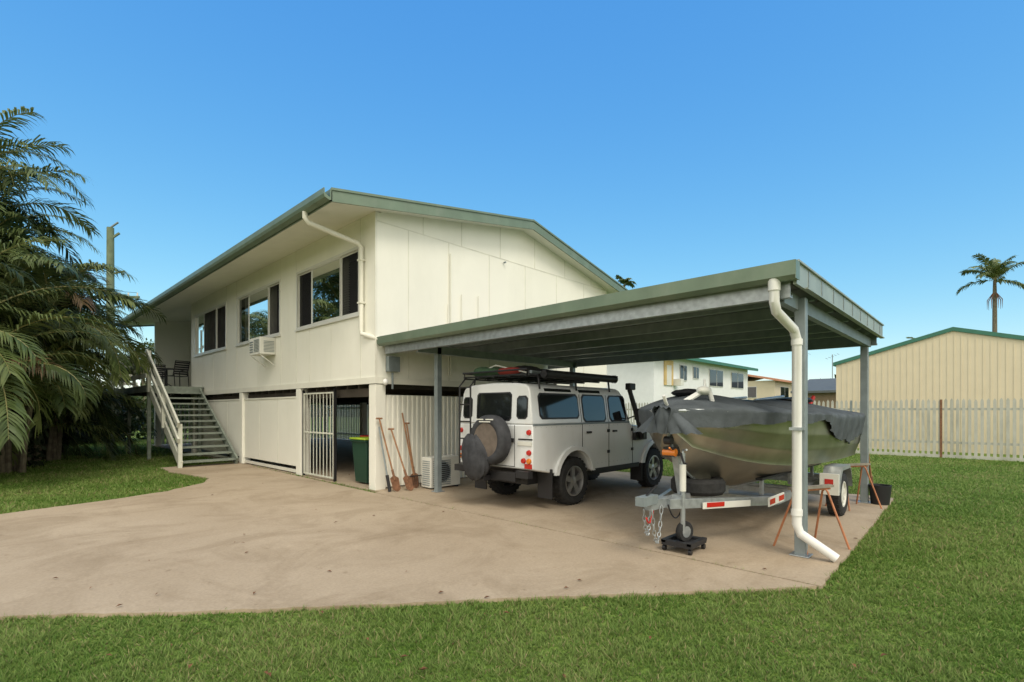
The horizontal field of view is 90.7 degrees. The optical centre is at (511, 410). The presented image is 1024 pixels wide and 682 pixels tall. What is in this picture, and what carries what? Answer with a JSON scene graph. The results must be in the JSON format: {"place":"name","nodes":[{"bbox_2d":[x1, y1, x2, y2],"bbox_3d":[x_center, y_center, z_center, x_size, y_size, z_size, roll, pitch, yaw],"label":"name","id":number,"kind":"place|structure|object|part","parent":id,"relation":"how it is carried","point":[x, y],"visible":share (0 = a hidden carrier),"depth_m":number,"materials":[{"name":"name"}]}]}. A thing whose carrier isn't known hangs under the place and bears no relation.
{"place":"outdoors","nodes":[
{"label":"outdoors","id":0,"kind":"place"},
{"bbox_2d":[0,463,816,619],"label":"driveway","id":1,"kind":"structure","parent":0,"point":[179,551],"depth_m":5.05,"materials":[{"name":"concrete"}]},
{"bbox_2d":[0,416,1023,681],"bbox_3d":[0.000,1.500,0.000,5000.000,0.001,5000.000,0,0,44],"label":"ground","id":2,"kind":"structure","parent":0,"point":[558,638],"depth_m":3.44,"materials":[{"name":"green plant"}]},
{"bbox_2d":[0,106,101,371],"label":"cane palm","id":3,"kind":"object","parent":2,"relation":"on","point":[9,175],"visible":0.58,"depth_m":12.66,"materials":[{"name":"green plant"}]},
{"bbox_2d":[0,201,142,466],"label":"cane palm","id":4,"kind":"object","parent":2,"relation":"on","point":[16,366],"visible":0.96,"depth_m":10.28,"materials":[{"name":"green plant"}]},
{"bbox_2d":[0,377,145,466],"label":"understorey shrubs","id":5,"kind":"object","parent":2,"relation":"on","point":[39,440],"visible":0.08,"depth_m":15.91,"materials":[{"name":"green plant"}]},
{"bbox_2d":[0,225,166,473],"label":"cane palm","id":6,"kind":"object","parent":2,"relation":"on","point":[52,271],"visible":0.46,"depth_m":12.06,"materials":[{"name":"green plant"}]},
{"bbox_2d":[27,305,162,460],"bbox_3d":[-13.986,-0.507,15.099,6.062,5.735,5.880,0,0,44],"label":"cane palm","id":7,"kind":"object","parent":2,"relation":"on","point":[53,444],"visible":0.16,"depth_m":15.54,"materials":[{"name":"green plant"}]},
{"bbox_2d":[74,290,143,427],"bbox_3d":[-16.829,-2.064,17.601,5.864,7.167,6.168,0,0,-8],"label":"cane palm","id":8,"kind":"object","parent":2,"relation":"on","point":[103,356],"depth_m":19.32,"materials":[{"name":"green plant"}]},
{"bbox_2d":[99,222,139,406],"bbox_3d":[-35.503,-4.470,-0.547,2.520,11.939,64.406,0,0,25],"label":"power pole","id":9,"kind":"object","parent":2,"relation":"on","point":[110,236],"visible":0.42,"depth_m":27.88,"materials":[{"name":"brown wood"}]},
{"bbox_2d":[102,338,153,424],"bbox_3d":[-28.125,-2.094,39.133,4.940,7.187,4.831,0,0,-12],"label":"background tree","id":10,"kind":"object","parent":2,"relation":"on","point":[150,345],"visible":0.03,"depth_m":39.23,"materials":[{"name":"green plant"}]},
{"bbox_2d":[72,381,187,438],"bbox_3d":[-17.874,0.197,27.321,3.010,3.769,14.531,0,0,44],"label":"hedge","id":11,"kind":"object","parent":2,"relation":"on","point":[143,432],"visible":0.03,"depth_m":26.21,"materials":[{"name":"green plant"}]},
{"bbox_2d":[109,344,238,467],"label":"deck and stairs","id":12,"kind":"structure","parent":2,"relation":"on","point":[162,392],"depth_m":14.77,"materials":[{"name":"paint"}]},
{"bbox_2d":[146,364,165,384],"bbox_3d":[-12.924,-1.217,18.365,0.511,0.937,0.569,0,0,-26],"label":"outdoor chair","id":13,"kind":"object","parent":12,"relation":"on","point":[162,374],"visible":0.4,"depth_m":18.57,"materials":[{"name":"black metal"}]},
{"bbox_2d":[156,368,173,385],"bbox_3d":[-12.192,-1.109,17.858,0.656,0.723,0.656,0,0,44],"label":"outdoor table","id":14,"kind":"object","parent":12,"relation":"on","point":[167,384],"visible":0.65,"depth_m":17.83,"materials":[{"name":"black plastic"}]},
{"bbox_2d":[165,360,189,386],"bbox_3d":[-11.466,-1.217,17.346,0.569,0.937,0.511,0,0,24],"label":"outdoor chair","id":15,"kind":"object","parent":12,"relation":"on","point":[181,365],"visible":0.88,"depth_m":17.26,"materials":[{"name":"black metal"}]},
{"bbox_2d":[119,374,835,417],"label":"distant trees","id":16,"kind":"object","parent":2,"relation":"on","point":[329,405],"depth_m":108.70,"materials":[{"name":"green plant"}]},
{"bbox_2d":[54,471,981,678],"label":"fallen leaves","id":17,"kind":"object","parent":2,"relation":"on","point":[404,655],"visible":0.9,"depth_m":3.21,"materials":[{"name":"brown plant"}]},
{"bbox_2d":[152,438,892,588],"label":"carport slab","id":18,"kind":"structure","parent":2,"relation":"on","point":[606,508],"depth_m":6.92,"materials":[{"name":"beige concrete"}]},
{"bbox_2d":[154,384,385,490],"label":"columns","id":19,"kind":"structure","parent":18,"relation":"on","point":[377,409],"depth_m":11.40,"materials":[{"name":"beige paint"}]},
{"bbox_2d":[156,383,466,404],"bbox_3d":[-6.087,-0.420,17.955,17.160,0.320,7.590,0,0,44],"label":"floor frame","id":20,"kind":"object","parent":19,"relation":"on","point":[352,394],"visible":0.3,"depth_m":12.19,"materials":[{"name":"black wood"}]},
{"bbox_2d":[154,212,606,390],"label":"walls","id":21,"kind":"structure","parent":20,"relation":"on","point":[334,350],"depth_m":11.05,"materials":[{"name":"beige paint"}]},
{"bbox_2d":[189,346,190,386],"bbox_3d":[-13.713,-1.800,22.214,0.035,2.000,0.800,0,0,44],"label":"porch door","id":22,"kind":"structure","parent":21,"relation":"attached to","point":[190,366],"depth_m":21.94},
{"bbox_2d":[193,302,225,356],"bbox_3d":[-9.495,-2.510,16.086,3.230,1.440,0.310,0,0,44],"label":"window","id":23,"kind":"structure","parent":21,"relation":"attached to","point":[209,330],"depth_m":16.00,"materials":[{"name":"metal"}]},
{"bbox_2d":[242,299,244,341],"bbox_3d":[-6.291,-2.112,13.830,11.400,2.964,1.120,0,0,44],"label":"room interior","id":24,"kind":"object","parent":21,"relation":"attached to","point":[243,320],"depth_m":14.89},
{"bbox_2d":[235,279,280,346],"bbox_3d":[-6.598,-2.495,13.320,3.060,1.410,0.310,0,0,44],"label":"window","id":25,"kind":"structure","parent":21,"relation":"attached to","point":[262,311],"depth_m":13.08,"materials":[{"name":"metal"}]},
{"bbox_2d":[249,336,275,366],"bbox_3d":[-6.167,-1.432,12.490,0.710,0.676,0.377,0,0,44],"label":"window air conditioner","id":26,"kind":"object","parent":21,"relation":"attached to","point":[263,347],"depth_m":12.30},
{"bbox_2d":[294,246,358,331],"bbox_3d":[-3.850,-2.465,10.666,2.860,1.350,0.264,0,0,44],"label":"window","id":27,"kind":"structure","parent":21,"relation":"attached to","point":[327,291],"depth_m":10.52,"materials":[{"name":"metal"}]},
{"bbox_2d":[302,211,378,340],"bbox_3d":[-3.093,-2.369,9.200,1.339,2.222,0.472,0,0,-23],"label":"downpipe","id":28,"kind":"object","parent":21,"relation":"attached to","point":[361,260],"visible":0.94,"depth_m":9.44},
{"bbox_2d":[128,187,627,326],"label":"roof","id":29,"kind":"structure","parent":21,"relation":"on","point":[344,208],"depth_m":11.29,"materials":[{"name":"green metal"}]},
{"bbox_2d":[116,187,331,323],"bbox_3d":[-6.185,-3.425,18.083,18.280,0.350,10.020,0,0,44],"label":"gutter","id":30,"kind":"object","parent":29,"relation":"attached to","point":[315,201],"visible":0.55,"depth_m":10.55,"materials":[{"name":"green metal"}]},
{"bbox_2d":[190,211,605,395],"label":"wall joints","id":31,"kind":"object","parent":21,"relation":"attached to","point":[379,380],"depth_m":10.49,"materials":[{"name":"paint"}]},
{"bbox_2d":[383,254,505,388],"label":"conduits and meter box","id":32,"kind":"object","parent":21,"relation":"attached to","point":[392,363],"visible":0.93,"depth_m":9.49,"materials":[{"name":"white plastic"}]},
{"bbox_2d":[302,388,336,480],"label":"security gate","id":33,"kind":"structure","parent":18,"relation":"on","point":[334,433],"depth_m":10.74,"materials":[{"name":"metal"}]},
{"bbox_2d":[349,437,368,482],"bbox_3d":[-2.875,1.009,10.240,0.620,0.920,0.585,0,0,44],"label":"wheelie bin","id":34,"kind":"object","parent":18,"relation":"on","point":[360,446],"visible":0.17,"depth_m":10.03,"materials":[{"name":"green plastic"}]},
{"bbox_2d":[378,427,390,491],"bbox_3d":[-2.300,0.882,9.131,0.302,1.170,0.058,0,0,28],"label":"crowbar","id":35,"kind":"object","parent":18,"relation":"on","point":[388,482],"visible":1,"depth_m":9.11,"materials":[{"name":"black metal"}]},
{"bbox_2d":[376,418,400,491],"bbox_3d":[-2.254,0.807,9.174,0.438,1.345,0.152,0,0,11],"label":"garden shovel","id":36,"kind":"object","parent":18,"relation":"on","point":[395,482],"visible":0.99,"depth_m":9.16,"materials":[{"name":"brown wood"}]},
{"bbox_2d":[388,428,413,490],"bbox_3d":[-2.060,0.906,9.310,0.496,1.145,0.166,0,0,21],"label":"garden shovel","id":37,"kind":"object","parent":18,"relation":"on","point":[408,482],"visible":1,"depth_m":9.28,"materials":[{"name":"brown wood"}]},
{"bbox_2d":[422,455,459,488],"bbox_3d":[-1.361,1.175,9.682,0.340,0.589,0.712,0,0,44],"label":"air conditioner condenser","id":38,"kind":"object","parent":18,"relation":"on","point":[450,476],"visible":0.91,"depth_m":9.55,"materials":[{"name":"white metal"}]},
{"bbox_2d":[615,275,636,287],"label":"royal palm","id":39,"kind":"object","parent":2,"relation":"on","point":[625,282],"visible":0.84,"depth_m":43.23,"materials":[{"name":"green plant"}]},
{"bbox_2d":[377,259,884,561],"bbox_3d":[1.819,0.051,8.601,7.095,2.838,5.005,0,0,44],"label":"carport","id":40,"kind":"object","parent":2,"relation":"on","point":[798,308],"visible":0.9,"depth_m":6.93,"materials":[{"name":"metal"}]},
{"bbox_2d":[162,395,466,486],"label":"cladding","id":41,"kind":"structure","parent":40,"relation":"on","point":[270,429],"depth_m":12.19,"materials":[{"name":"beige paint"}]},
{"bbox_2d":[401,413,421,486],"bbox_3d":[-1.892,0.744,9.576,0.328,1.394,0.408,0,0,44],"label":"garden rake","id":42,"kind":"object","parent":40,"relation":"on","point":[410,453],"visible":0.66,"depth_m":9.53,"materials":[{"name":"brown wood"}]},
{"bbox_2d":[405,422,418,487],"bbox_3d":[-1.908,0.857,9.618,0.250,1.246,0.200,0,0,44],"label":"garden spade","id":43,"kind":"object","parent":40,"relation":"on","point":[415,484],"visible":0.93,"depth_m":9.59,"materials":[{"name":"brown wood"}]},
{"bbox_2d":[454,365,667,504],"bbox_3d":[1.036,0.383,9.094,2.140,2.186,4.612,0,0,44],"label":"four wheel drive wagon","id":44,"kind":"object","parent":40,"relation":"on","point":[560,444],"visible":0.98,"depth_m":7.79,"materials":[{"name":"white paint"}]},
{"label":"windows","id":45,"kind":"part","parent":44,"relation":"part of","materials":[{"name":"black glass"}]},
{"bbox_2d":[633,379,865,554],"bbox_3d":[3.118,0.567,6.887,2.100,1.818,5.430,0,0,44],"label":"boat on trailer","id":46,"kind":"object","parent":40,"relation":"on","point":[713,449],"visible":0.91,"depth_m":5.59,"materials":[{"name":"metal"}]},
{"bbox_2d":[773,484,849,553],"bbox_3d":[3.199,1.141,5.407,0.642,0.664,0.421,0,0,-21],"label":"trestle stand","id":47,"kind":"object","parent":40,"relation":"on","point":[825,487],"visible":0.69,"depth_m":5.43,"materials":[{"name":"orange paint"}]},
{"bbox_2d":[825,463,881,510],"bbox_3d":[5.162,1.141,7.653,0.642,0.664,0.421,0,0,-16],"label":"trestle stand","id":48,"kind":"object","parent":40,"relation":"on","point":[862,465],"visible":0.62,"depth_m":7.67,"materials":[{"name":"orange paint"}]},
{"bbox_2d":[869,456,872,482],"bbox_3d":[5.843,0.931,8.258,0.542,1.095,0.049,0,0,-40],"label":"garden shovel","id":49,"kind":"object","parent":40,"relation":"on","point":[870,473],"visible":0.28,"depth_m":8.27,"materials":[{"name":"brown wood"}]},
{"bbox_2d":[868,483,891,504],"bbox_3d":[5.771,1.319,7.929,0.296,0.300,0.296,0,0,44],"label":"bucket","id":50,"kind":"object","parent":40,"relation":"on","point":[883,491],"visible":0.91,"depth_m":7.82,"materials":[{"name":"black plastic"}]},
{"bbox_2d":[607,359,747,424],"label":"walls","id":51,"kind":"structure","parent":2,"relation":"on","point":[647,378],"depth_m":30.59,"materials":[{"name":"white paint"}]},
{"bbox_2d":[664,360,683,385],"bbox_3d":[9.729,-2.250,30.389,0.490,1.500,1.600,0,0,44],"label":"feature panel and ac","id":52,"kind":"object","parent":51,"relation":"attached to","point":[668,374],"visible":0.9,"depth_m":30.45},
{"bbox_2d":[679,364,743,388],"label":"windows","id":53,"kind":"structure","parent":51,"relation":"attached to","point":[716,378],"depth_m":35.43,"materials":[{"name":"glass"}]},
{"bbox_2d":[684,358,757,370],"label":"roof","id":54,"kind":"structure","parent":51,"relation":"on","point":[722,364],"depth_m":34.97,"materials":[{"name":"metal"}]},
{"bbox_2d":[625,398,1023,461],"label":"picket fence","id":55,"kind":"object","parent":2,"relation":"on","point":[976,443],"visible":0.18,"depth_m":15.99,"materials":[{"name":"paint"}]},
{"bbox_2d":[833,327,1023,454],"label":"garden shed","id":56,"kind":"structure","parent":2,"relation":"on","point":[960,364],"depth_m":18.25,"materials":[{"name":"beige metal"}]},
{"bbox_2d":[956,253,1023,331],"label":"royal palm","id":57,"kind":"object","parent":2,"relation":"on","point":[994,270],"visible":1,"depth_m":44.87,"materials":[{"name":"green plant"}]},
{"bbox_2d":[0,0,1023,387],"label":"sky","id":58,"kind":"structure","parent":0,"point":[877,146],"materials":[{"name":"blue"}]},
{"bbox_2d":[748,380,791,399],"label":"walls","id":59,"kind":"structure","parent":0,"point":[769,388],"depth_m":58.20,"materials":[{"name":"beige paint"}]},
{"bbox_2d":[748,386,788,397],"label":"windows","id":60,"kind":"structure","parent":59,"relation":"attached to","point":[752,392],"depth_m":59.05,"materials":[{"name":"glass"}]},
{"bbox_2d":[748,374,791,382],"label":"roof","id":61,"kind":"structure","parent":59,"relation":"on","point":[753,377],"depth_m":58.70,"materials":[{"name":"metal"}]},
{"bbox_2d":[808,392,835,407],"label":"walls","id":62,"kind":"structure","parent":0,"point":[824,397],"depth_m":45.16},
{"bbox_2d":[791,378,835,392],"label":"roof","id":63,"kind":"structure","parent":62,"relation":"on","point":[828,385],"depth_m":46.93,"materials":[{"name":"grey metal"}]}
]}

